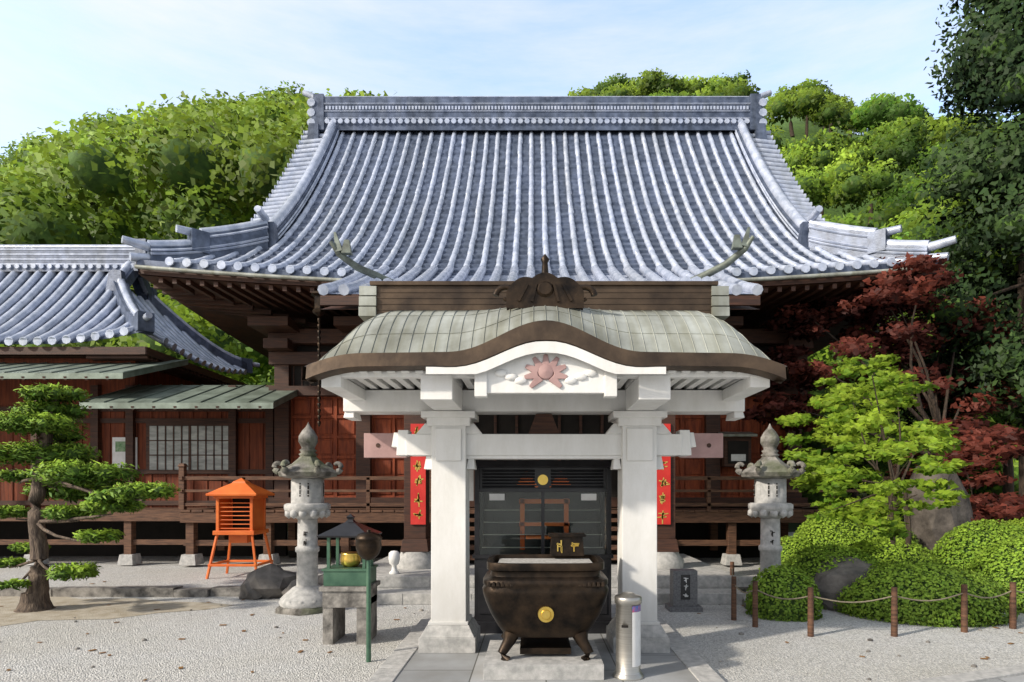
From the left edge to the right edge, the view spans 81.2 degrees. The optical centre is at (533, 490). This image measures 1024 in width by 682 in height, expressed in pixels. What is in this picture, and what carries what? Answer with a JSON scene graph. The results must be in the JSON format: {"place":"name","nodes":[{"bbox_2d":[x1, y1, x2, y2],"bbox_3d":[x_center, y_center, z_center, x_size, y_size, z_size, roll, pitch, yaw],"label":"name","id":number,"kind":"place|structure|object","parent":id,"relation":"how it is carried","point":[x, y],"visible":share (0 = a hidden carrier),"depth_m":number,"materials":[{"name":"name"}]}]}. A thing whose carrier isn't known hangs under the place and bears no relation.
{"place":"outdoors","nodes":[
{"label":"outdoors","id":0,"kind":"place"},
{"bbox_2d":[0,532,796,596],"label":"terrace","id":1,"kind":"structure","parent":0,"point":[159,576],"depth_m":10.05,"materials":[{"name":"stone"}]},
{"bbox_2d":[0,336,137,346],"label":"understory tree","id":2,"kind":"object","parent":1,"relation":"on","point":[102,342],"visible":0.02,"depth_m":20.01,"materials":[{"name":"green plant"}]},
{"bbox_2d":[112,293,235,375],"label":"understory tree","id":3,"kind":"object","parent":1,"relation":"on","point":[142,339],"visible":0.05,"depth_m":20.11,"materials":[{"name":"green plant"}]},
{"bbox_2d":[205,478,274,578],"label":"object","id":4,"kind":"object","parent":1,"relation":"on","point":[240,510],"visible":0.99,"depth_m":9.96,"materials":[{"name":"paint"}]},
{"bbox_2d":[318,574,322,585],"bbox_3d":[-3.100,1.431,8.903,0.457,0.396,0.495,0,0,-42],"label":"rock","id":5,"kind":"object","parent":1,"relation":"on","point":[320,579],"visible":0.07,"depth_m":8.73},
{"bbox_2d":[758,535,815,573],"bbox_3d":[4.331,1.382,9.939,1.005,1.292,0.899,0,0,-21],"label":"azalea mound","id":6,"kind":"object","parent":1,"relation":"on","point":[789,547],"visible":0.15,"depth_m":9.79,"materials":[{"name":"green plant"}]},
{"bbox_2d":[791,508,924,555],"bbox_3d":[5.422,1.274,10.136,2.118,2.122,1.763,0,0,0],"label":"azalea mound","id":7,"kind":"object","parent":1,"relation":"on","point":[830,531],"visible":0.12,"depth_m":9.76,"materials":[{"name":"green plant"}]},
{"bbox_2d":[802,294,949,498],"bbox_3d":[11.427,-3.312,21.039,7.294,10.122,4.606,0,0,0],"label":"understory tree","id":8,"kind":"object","parent":1,"relation":"on","point":[883,467],"visible":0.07,"depth_m":20.20,"materials":[{"name":"green plant"}]},
{"bbox_2d":[739,252,1023,525],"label":"red maple","id":9,"kind":"object","parent":1,"relation":"on","point":[906,339],"visible":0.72,"depth_m":11.15,"materials":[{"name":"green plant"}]},
{"bbox_2d":[868,292,941,480],"bbox_3d":[15.930,-3.116,22.678,6.857,9.228,4.765,0,0,0],"label":"understory tree","id":10,"kind":"object","parent":1,"relation":"on","point":[912,466],"depth_m":22.22,"materials":[{"name":"green plant"}]},
{"bbox_2d":[902,465,973,558],"bbox_3d":[7.029,0.684,10.419,1.029,2.259,0.870,0,0,-26],"label":"boulder","id":11,"kind":"object","parent":1,"relation":"on","point":[929,528],"visible":0.24,"depth_m":10.10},
{"bbox_2d":[863,0,1023,495],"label":"cedar tree","id":12,"kind":"object","parent":1,"relation":"on","point":[988,76],"visible":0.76,"depth_m":11.97,"materials":[{"name":"green plant"}]},
{"bbox_2d":[885,174,1023,519],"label":"young tree","id":13,"kind":"object","parent":1,"relation":"on","point":[1008,470],"visible":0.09,"depth_m":13.56,"materials":[{"name":"green plant"}]},
{"bbox_2d":[915,409,1018,508],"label":"understory tree","id":14,"kind":"object","parent":1,"relation":"on","point":[996,489],"visible":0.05,"depth_m":20.81,"materials":[{"name":"green plant"}]},
{"bbox_2d":[1001,517,1023,538],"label":"azalea mound","id":15,"kind":"object","parent":1,"relation":"on","point":[1016,521],"visible":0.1,"depth_m":10.48,"materials":[{"name":"green plant"}]},
{"bbox_2d":[0,0,1019,163],"label":"sky","id":16,"kind":"structure","parent":0,"point":[63,60],"materials":[{"name":"blue"}]},
{"bbox_2d":[0,596,1023,681],"bbox_3d":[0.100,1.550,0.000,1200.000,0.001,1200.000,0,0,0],"label":"ground","id":17,"kind":"structure","parent":0,"point":[209,648],"depth_m":5.89,"materials":[{"name":"gravel"}]},
{"bbox_2d":[0,382,180,612],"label":"pine tree","id":18,"kind":"object","parent":17,"relation":"on","point":[58,471],"visible":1,"depth_m":7.57,"materials":[{"name":"green plant"}]},
{"bbox_2d":[0,596,231,625],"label":"sand patch","id":19,"kind":"object","parent":17,"relation":"on","point":[68,608],"visible":0.88,"depth_m":7.82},
{"bbox_2d":[0,239,297,564],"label":"building","id":20,"kind":"structure","parent":17,"relation":"on","point":[155,416],"depth_m":12.90,"materials":[{"name":"wood"}]},
{"bbox_2d":[90,308,263,384],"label":"understory tree","id":21,"kind":"object","parent":17,"relation":"on","point":[223,338],"visible":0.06,"depth_m":20.84,"materials":[{"name":"green plant"}]},
{"bbox_2d":[239,579,263,599],"bbox_3d":[-4.008,1.423,8.616,0.406,0.381,0.426,0,0,44],"label":"rock","id":22,"kind":"object","parent":17,"relation":"on","point":[247,592],"visible":0.48,"depth_m":8.44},
{"bbox_2d":[246,563,296,598],"bbox_3d":[-3.857,1.361,8.684,0.744,0.597,0.603,0,0,27],"label":"rock","id":23,"kind":"object","parent":17,"relation":"on","point":[270,581],"visible":0.62,"depth_m":8.50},
{"bbox_2d":[281,579,295,594],"bbox_3d":[-3.326,1.426,8.519,0.486,0.399,0.416,0,0,36],"label":"rock","id":24,"kind":"object","parent":17,"relation":"on","point":[289,587],"visible":0.19,"depth_m":8.39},
{"bbox_2d":[272,422,343,615],"bbox_3d":[-2.923,0.330,7.750,0.894,2.439,0.838,0,0,0],"label":"stone lantern","id":25,"kind":"object","parent":17,"relation":"on","point":[308,471],"visible":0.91,"depth_m":7.61,"materials":[{"name":"stone"}]},
{"bbox_2d":[317,514,381,644],"bbox_3d":[-1.895,0.895,6.200,0.523,1.309,0.523,0,0,0],"label":"candle stand","id":26,"kind":"object","parent":17,"relation":"on","point":[342,587],"visible":0.82,"depth_m":6.02,"materials":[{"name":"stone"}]},
{"bbox_2d":[355,530,381,661],"bbox_3d":[-1.489,0.953,5.400,0.240,1.195,0.236,0,0,0],"label":"post","id":27,"kind":"object","parent":17,"relation":"on","point":[368,544],"visible":1,"depth_m":5.37,"materials":[{"name":"green metal"}]},
{"bbox_2d":[0,581,1021,680],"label":"dry leaves","id":28,"kind":"object","parent":17,"relation":"on","point":[987,657],"visible":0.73,"depth_m":6.01,"materials":[{"name":"brown plant"}]},
{"bbox_2d":[74,604,981,679],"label":"fallen leaves","id":29,"kind":"object","parent":17,"relation":"on","point":[740,633],"visible":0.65,"depth_m":6.14,"materials":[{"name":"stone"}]},
{"bbox_2d":[178,265,898,569],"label":"temple hall","id":30,"kind":"structure","parent":17,"relation":"on","point":[712,499],"depth_m":12.38,"materials":[{"name":"wood"}]},
{"bbox_2d":[411,424,425,523],"bbox_3d":[-1.794,-0.252,9.308,0.235,1.568,0.028,0,0,0],"label":"banner","id":31,"kind":"object","parent":30,"relation":"attached to","point":[418,493],"visible":0.74,"depth_m":9.30,"materials":[{"name":"red fabric"}]},
{"bbox_2d":[121,90,956,352],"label":"hall roof","id":32,"kind":"structure","parent":30,"relation":"on","point":[523,183],"depth_m":13.88,"materials":[{"name":"tile"}]},
{"bbox_2d":[311,291,325,426],"bbox_3d":[-3.711,-2.322,10.350,0.300,2.435,0.260,0,0,0],"label":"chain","id":33,"kind":"object","parent":32,"relation":"hanging from","point":[318,310],"visible":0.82,"depth_m":10.32,"materials":[{"name":"brown metal"}]},
{"bbox_2d":[329,232,402,280],"bbox_3d":[-2.362,-3.434,9.182,0.701,0.695,1.430,0,0,25],"label":"roof ornament","id":34,"kind":"object","parent":32,"relation":"on","point":[343,251],"visible":0.44,"depth_m":8.84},
{"bbox_2d":[140,275,929,357],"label":"roof eaves","id":35,"kind":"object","parent":32,"relation":"attached to","point":[228,307],"depth_m":11.63,"materials":[{"name":"wood"}]},
{"bbox_2d":[679,227,754,280],"bbox_3d":[2.622,-3.485,9.185,0.697,0.744,1.419,0,0,-25],"label":"roof ornament","id":36,"kind":"object","parent":32,"relation":"attached to","point":[743,246],"visible":0.5,"depth_m":8.88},
{"bbox_2d":[657,424,670,523],"bbox_3d":[2.019,-0.252,9.308,0.235,1.568,0.028,0,0,0],"label":"banner","id":37,"kind":"object","parent":30,"relation":"attached to","point":[664,496],"visible":0.55,"depth_m":9.30,"materials":[{"name":"red fabric"}]},
{"bbox_2d":[374,554,756,604],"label":"stone steps","id":38,"kind":"structure","parent":17,"relation":"on","point":[407,587],"depth_m":8.49,"materials":[{"name":"stone"}]},
{"bbox_2d":[388,550,399,573],"bbox_3d":[-2.038,1.050,8.750,0.170,0.340,0.170,0,0,0],"label":"urn","id":39,"kind":"object","parent":38,"relation":"on","point":[394,558],"visible":1,"depth_m":8.70,"materials":[{"name":"ceramic"}]},
{"bbox_2d":[665,569,702,611],"bbox_3d":[1.949,1.290,7.750,0.420,0.520,0.300,0,0,0],"label":"stone marker","id":40,"kind":"object","parent":17,"relation":"on","point":[683,590],"visible":1,"depth_m":7.65,"materials":[{"name":"stone"}]},
{"bbox_2d":[734,424,805,607],"bbox_3d":[3.130,0.330,7.900,0.886,2.439,0.861,0,0,0],"label":"stone lantern","id":41,"kind":"object","parent":17,"relation":"on","point":[770,472],"visible":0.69,"depth_m":7.78,"materials":[{"name":"stone"}]},
{"bbox_2d":[744,564,823,621],"bbox_3d":[3.086,1.413,7.378,0.910,1.011,0.742,0,0,0],"label":"azalea mound","id":42,"kind":"object","parent":17,"relation":"on","point":[780,581],"visible":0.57,"depth_m":7.16,"materials":[{"name":"green plant"}]},
{"bbox_2d":[782,543,879,609],"bbox_3d":[4.117,1.374,8.269,1.530,1.297,1.308,0,0,0],"label":"azalea mound","id":43,"kind":"object","parent":17,"relation":"on","point":[809,563],"visible":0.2,"depth_m":8.08,"materials":[{"name":"green plant"}]},
{"bbox_2d":[811,555,876,610],"bbox_3d":[4.247,1.293,7.956,1.344,0.834,0.940,0,0,0],"label":"garden rock","id":44,"kind":"object","parent":17,"relation":"on","point":[831,582],"visible":0.33,"depth_m":7.65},
{"bbox_2d":[775,353,973,549],"bbox_3d":[4.858,-0.136,8.532,2.549,3.485,2.732,0,0,14],"label":"green maple","id":45,"kind":"object","parent":17,"relation":"on","point":[851,423],"visible":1,"depth_m":8.38,"materials":[{"name":"green plant"}]},
{"bbox_2d":[730,562,1023,636],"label":"rope fence","id":46,"kind":"object","parent":17,"relation":"on","point":[964,593],"visible":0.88,"depth_m":6.52,"materials":[{"name":"brown wood"}]},
{"bbox_2d":[850,536,942,569],"bbox_3d":[5.171,1.366,8.752,1.551,1.386,1.312,0,0,0],"label":"azalea mound","id":47,"kind":"object","parent":17,"relation":"on","point":[882,552],"visible":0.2,"depth_m":8.49,"materials":[{"name":"green plant"}]},
{"bbox_2d":[833,561,1019,627],"bbox_3d":[4.824,1.416,7.547,2.033,1.038,1.747,0,0,0],"label":"azalea mound","id":48,"kind":"object","parent":17,"relation":"on","point":[923,581],"visible":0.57,"depth_m":7.02,"materials":[{"name":"green plant"}]},
{"bbox_2d":[929,518,1023,578],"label":"azalea mound","id":49,"kind":"object","parent":17,"relation":"on","point":[963,547],"visible":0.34,"depth_m":8.69,"materials":[{"name":"green plant"}]},
{"bbox_2d":[963,535,1023,612],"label":"azalea mound","id":50,"kind":"object","parent":17,"relation":"on","point":[1002,564],"visible":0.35,"depth_m":7.83,"materials":[{"name":"green plant"}]},
{"bbox_2d":[367,600,1023,681],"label":"paved path","id":51,"kind":"structure","parent":0,"point":[681,661],"depth_m":5.02,"materials":[{"name":"stone"}]},
{"bbox_2d":[469,460,612,633],"bbox_3d":[0.100,0.590,6.550,1.588,1.800,0.779,0,0,0],"label":"candle case","id":52,"kind":"object","parent":51,"relation":"on","point":[524,506],"visible":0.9,"depth_m":6.27,"materials":[{"name":"black paint"}]},
{"bbox_2d":[321,353,769,652],"bbox_3d":[0.100,0.170,5.688,3.760,2.640,1.855,0,0,0],"label":"entrance porch","id":53,"kind":"object","parent":51,"relation":"on","point":[634,443],"visible":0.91,"depth_m":5.56,"materials":[{"name":"paint"}]},
{"bbox_2d":[302,254,789,383],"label":"pavilion roof","id":54,"kind":"structure","parent":53,"relation":"on","point":[477,327],"depth_m":4.96,"materials":[{"name":"metal"}]},
{"bbox_2d":[482,533,608,679],"bbox_3d":[0.100,0.940,5.093,1.038,1.100,0.805,0,0,0],"label":"incense burner","id":55,"kind":"object","parent":51,"relation":"on","point":[544,607],"visible":1,"depth_m":4.75,"materials":[{"name":"brown metal"}]},
{"bbox_2d":[612,592,643,680],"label":"ash bin","id":56,"kind":"object","parent":51,"relation":"on","point":[628,634],"visible":1,"depth_m":4.71,"materials":[{"name":"metal"}]},
{"bbox_2d":[767,113,921,363],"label":"hill terrain","id":57,"kind":"structure","parent":0,"point":[799,128],"depth_m":92.09,"materials":[{"name":"green plant"}]},
{"bbox_2d":[568,80,646,95],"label":"forest tree","id":58,"kind":"object","parent":57,"relation":"on","point":[621,90],"visible":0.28,"depth_m":84.15,"materials":[{"name":"green plant"}]},
{"bbox_2d":[585,73,638,94],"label":"forest tree","id":59,"kind":"object","parent":57,"relation":"on","point":[599,87],"visible":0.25,"depth_m":103.43,"materials":[{"name":"green plant"}]},
{"bbox_2d":[629,67,701,95],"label":"forest tree","id":60,"kind":"object","parent":57,"relation":"on","point":[654,82],"visible":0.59,"depth_m":86.42,"materials":[{"name":"green plant"}]},
{"bbox_2d":[649,88,699,95],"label":"forest tree","id":61,"kind":"object","parent":57,"relation":"on","point":[683,93],"visible":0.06,"depth_m":78.69,"materials":[{"name":"green plant"}]},
{"bbox_2d":[679,75,729,94],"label":"forest tree","id":62,"kind":"object","parent":57,"relation":"on","point":[705,80],"visible":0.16,"depth_m":95.48,"materials":[{"name":"green plant"}]},
{"bbox_2d":[695,81,736,95],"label":"forest tree","id":63,"kind":"object","parent":57,"relation":"on","point":[702,90],"visible":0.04,"depth_m":85.06,"materials":[{"name":"green plant"}]},
{"bbox_2d":[702,76,760,95],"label":"forest tree","id":64,"kind":"object","parent":57,"relation":"on","point":[722,88],"visible":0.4,"depth_m":78.53,"materials":[{"name":"green plant"}]},
{"bbox_2d":[709,70,758,93],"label":"forest tree","id":65,"kind":"object","parent":57,"relation":"on","point":[743,76],"visible":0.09,"depth_m":104.81,"materials":[{"name":"green plant"}]},
{"bbox_2d":[764,115,789,149],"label":"forest tree","id":66,"kind":"object","parent":57,"relation":"on","point":[777,138],"visible":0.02,"depth_m":67.70,"materials":[{"name":"green plant"}]},
{"bbox_2d":[782,157,803,177],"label":"forest tree","id":67,"kind":"object","parent":57,"relation":"on","point":[792,171],"visible":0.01,"depth_m":57.68,"materials":[{"name":"green plant"}]},
{"bbox_2d":[764,78,834,136],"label":"forest tree","id":68,"kind":"object","parent":57,"relation":"on","point":[806,83],"visible":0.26,"depth_m":88.59,"materials":[{"name":"green plant"}]},
{"bbox_2d":[787,164,832,205],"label":"forest tree","id":69,"kind":"object","parent":57,"relation":"on","point":[813,188],"visible":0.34,"depth_m":57.48,"materials":[{"name":"green plant"}]},
{"bbox_2d":[765,85,858,140],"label":"forest tree","id":70,"kind":"object","parent":57,"relation":"on","point":[813,102],"visible":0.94,"depth_m":80.34,"materials":[{"name":"green plant"}]},
{"bbox_2d":[777,126,859,176],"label":"forest tree","id":71,"kind":"object","parent":57,"relation":"on","point":[840,141],"visible":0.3,"depth_m":66.59,"materials":[{"name":"green plant"}]},
{"bbox_2d":[793,88,854,128],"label":"forest tree","id":72,"kind":"object","parent":57,"relation":"on","point":[837,95],"visible":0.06,"depth_m":95.73,"materials":[{"name":"green plant"}]},
{"bbox_2d":[793,88,863,138],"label":"forest tree","id":73,"kind":"object","parent":57,"relation":"on","point":[847,124],"visible":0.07,"depth_m":90.63,"materials":[{"name":"green plant"}]},
{"bbox_2d":[780,138,884,214],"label":"forest tree","id":74,"kind":"object","parent":57,"relation":"on","point":[821,160],"visible":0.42,"depth_m":62.41,"materials":[{"name":"green plant"}]},
{"bbox_2d":[811,96,875,137],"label":"forest tree","id":75,"kind":"object","parent":57,"relation":"on","point":[848,103],"visible":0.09,"depth_m":92.04,"materials":[{"name":"green plant"}]},
{"bbox_2d":[815,149,911,224],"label":"forest tree","id":76,"kind":"object","parent":57,"relation":"on","point":[852,181],"visible":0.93,"depth_m":56.26,"materials":[{"name":"green plant"}]},
{"bbox_2d":[843,92,930,197],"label":"forest tree","id":77,"kind":"object","parent":57,"relation":"on","point":[878,109],"visible":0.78,"depth_m":70.31,"materials":[{"name":"green plant"}]},
{"bbox_2d":[856,92,920,132],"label":"forest tree","id":78,"kind":"object","parent":57,"relation":"on","point":[891,95],"visible":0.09,"depth_m":93.64,"materials":[{"name":"green plant"}]},
{"bbox_2d":[852,115,934,199],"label":"forest tree","id":79,"kind":"object","parent":57,"relation":"on","point":[900,141],"visible":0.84,"depth_m":61.61,"materials":[{"name":"green plant"}]},
{"bbox_2d":[857,165,951,228],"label":"forest tree","id":80,"kind":"object","parent":57,"relation":"on","point":[891,207],"visible":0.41,"depth_m":57.32,"materials":[{"name":"green plant"}]},
{"bbox_2d":[882,106,941,176],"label":"forest tree","id":81,"kind":"object","parent":57,"relation":"on","point":[926,116],"visible":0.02,"depth_m":77.50,"materials":[{"name":"green plant"}]},
{"bbox_2d":[884,206,951,239],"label":"forest tree","id":82,"kind":"object","parent":57,"relation":"on","point":[911,214],"visible":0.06,"depth_m":52.21,"materials":[{"name":"green plant"}]},
{"bbox_2d":[884,111,1002,174],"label":"forest tree","id":83,"kind":"object","parent":57,"relation":"on","point":[941,125],"visible":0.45,"depth_m":66.18,"materials":[{"name":"green plant"}]},
{"bbox_2d":[908,138,995,181],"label":"forest tree","id":84,"kind":"object","parent":57,"relation":"on","point":[915,168],"visible":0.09,"depth_m":63.78,"materials":[{"name":"green plant"}]},
{"bbox_2d":[993,119,1019,142],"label":"forest tree","id":85,"kind":"object","parent":57,"relation":"on","point":[1012,120],"visible":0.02,"depth_m":73.89,"materials":[{"name":"green plant"}]},
{"bbox_2d":[788,493,998,531],"bbox_3d":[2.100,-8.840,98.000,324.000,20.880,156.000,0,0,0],"label":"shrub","id":86,"kind":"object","parent":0,"point":[792,527],"depth_m":21.80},
{"bbox_2d":[0,146,69,193],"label":"forest tree","id":87,"kind":"object","parent":86,"relation":"on","point":[22,158],"depth_m":26.56,"materials":[{"name":"green plant"}]},
{"bbox_2d":[0,116,98,171],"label":"forest tree","id":88,"kind":"object","parent":86,"relation":"on","point":[27,140],"visible":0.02,"depth_m":43.67,"materials":[{"name":"green plant"}]},
{"bbox_2d":[3,114,139,166],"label":"forest tree","id":89,"kind":"object","parent":86,"relation":"on","point":[25,152],"depth_m":35.42,"materials":[{"name":"green plant"}]},
{"bbox_2d":[0,161,161,233],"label":"forest tree","id":90,"kind":"object","parent":86,"relation":"on","point":[41,201],"depth_m":25.70,"materials":[{"name":"green plant"}]},
{"bbox_2d":[32,105,163,168],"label":"forest tree","id":91,"kind":"object","parent":86,"relation":"on","point":[59,140],"visible":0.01,"depth_m":32.99,"materials":[{"name":"green plant"}]},
{"bbox_2d":[0,101,263,306],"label":"forest tree","id":92,"kind":"object","parent":86,"relation":"on","point":[109,205],"visible":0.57,"depth_m":18.07,"materials":[{"name":"green plant"}]},
{"bbox_2d":[96,284,174,346],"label":"tree","id":93,"kind":"object","parent":86,"relation":"on","point":[159,291],"depth_m":22.35,"materials":[{"name":"green plant"}]},
{"bbox_2d":[44,89,308,200],"bbox_3d":[-14.212,-9.875,27.644,13.528,17.580,13.367,0,0,0],"label":"forest tree","id":94,"kind":"object","parent":86,"relation":"on","point":[95,126],"visible":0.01,"depth_m":23.60,"materials":[{"name":"green plant"}]},
{"bbox_2d":[139,102,280,120],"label":"forest tree","id":95,"kind":"object","parent":86,"relation":"on","point":[198,107],"depth_m":29.38,"materials":[{"name":"green plant"}]},
{"bbox_2d":[164,295,273,384],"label":"tree","id":96,"kind":"object","parent":86,"relation":"on","point":[263,360],"visible":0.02,"depth_m":22.19,"materials":[{"name":"green plant"}]},
{"bbox_2d":[143,87,295,116],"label":"forest tree","id":97,"kind":"object","parent":86,"relation":"on","point":[229,100],"visible":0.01,"depth_m":33.72,"materials":[{"name":"green plant"}]},
{"bbox_2d":[114,86,355,298],"bbox_3d":[-9.402,-7.474,22.693,11.634,18.453,11.028,0,0,0],"label":"forest tree","id":98,"kind":"object","parent":86,"relation":"on","point":[205,149],"visible":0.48,"depth_m":18.59,"materials":[{"name":"green plant"}]},
{"bbox_2d":[224,374,260,384],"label":"understory tree","id":99,"kind":"object","parent":86,"relation":"on","point":[255,378],"visible":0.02,"depth_m":22.58,"materials":[{"name":"green plant"}]},
{"bbox_2d":[204,80,304,104],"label":"forest tree","id":100,"kind":"object","parent":86,"relation":"on","point":[277,94],"visible":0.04,"depth_m":56.56,"materials":[{"name":"green plant"}]},
{"bbox_2d":[231,90,395,219],"bbox_3d":[-9.317,-9.554,26.580,12.767,18.309,10.380,0,0,0],"label":"forest tree","id":101,"kind":"object","parent":86,"relation":"on","point":[361,94],"depth_m":24.96,"materials":[{"name":"green plant"}]},
{"bbox_2d":[306,88,374,100],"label":"forest tree","id":102,"kind":"object","parent":86,"relation":"on","point":[355,91],"visible":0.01,"depth_m":44.48,"materials":[{"name":"green plant"}]},
{"bbox_2d":[809,353,833,362],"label":"understory tree","id":103,"kind":"object","parent":86,"relation":"on","point":[830,358],"depth_m":22.54,"materials":[{"name":"green plant"}]},
{"bbox_2d":[808,342,851,365],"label":"tree","id":104,"kind":"object","parent":86,"relation":"on","point":[823,353],"visible":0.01,"depth_m":22.77,"materials":[{"name":"green plant"}]},
{"bbox_2d":[802,359,906,502],"bbox_3d":[11.206,-1.852,22.830,5.994,6.275,4.569,0,0,-39],"label":"understory tree","id":105,"kind":"object","parent":86,"relation":"on","point":[815,496],"visible":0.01,"depth_m":22.50,"materials":[{"name":"green plant"}]},
{"bbox_2d":[821,212,896,238],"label":"forest tree","id":106,"kind":"object","parent":86,"relation":"on","point":[849,218],"visible":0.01,"depth_m":37.15,"materials":[{"name":"green plant"}]},
{"bbox_2d":[842,346,967,492],"bbox_3d":[15.175,-2.626,23.716,6.728,7.630,5.417,0,0,23],"label":"understory tree","id":107,"kind":"object","parent":86,"relation":"on","point":[866,360],"depth_m":23.46,"materials":[{"name":"green plant"}]},
{"bbox_2d":[892,232,924,239],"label":"forest tree","id":108,"kind":"object","parent":86,"relation":"on","point":[898,238],"depth_m":41.36,"materials":[{"name":"green plant"}]},
{"bbox_2d":[961,477,992,506],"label":"understory tree","id":109,"kind":"object","parent":86,"relation":"on","point":[977,493],"depth_m":24.07,"materials":[{"name":"green plant"}]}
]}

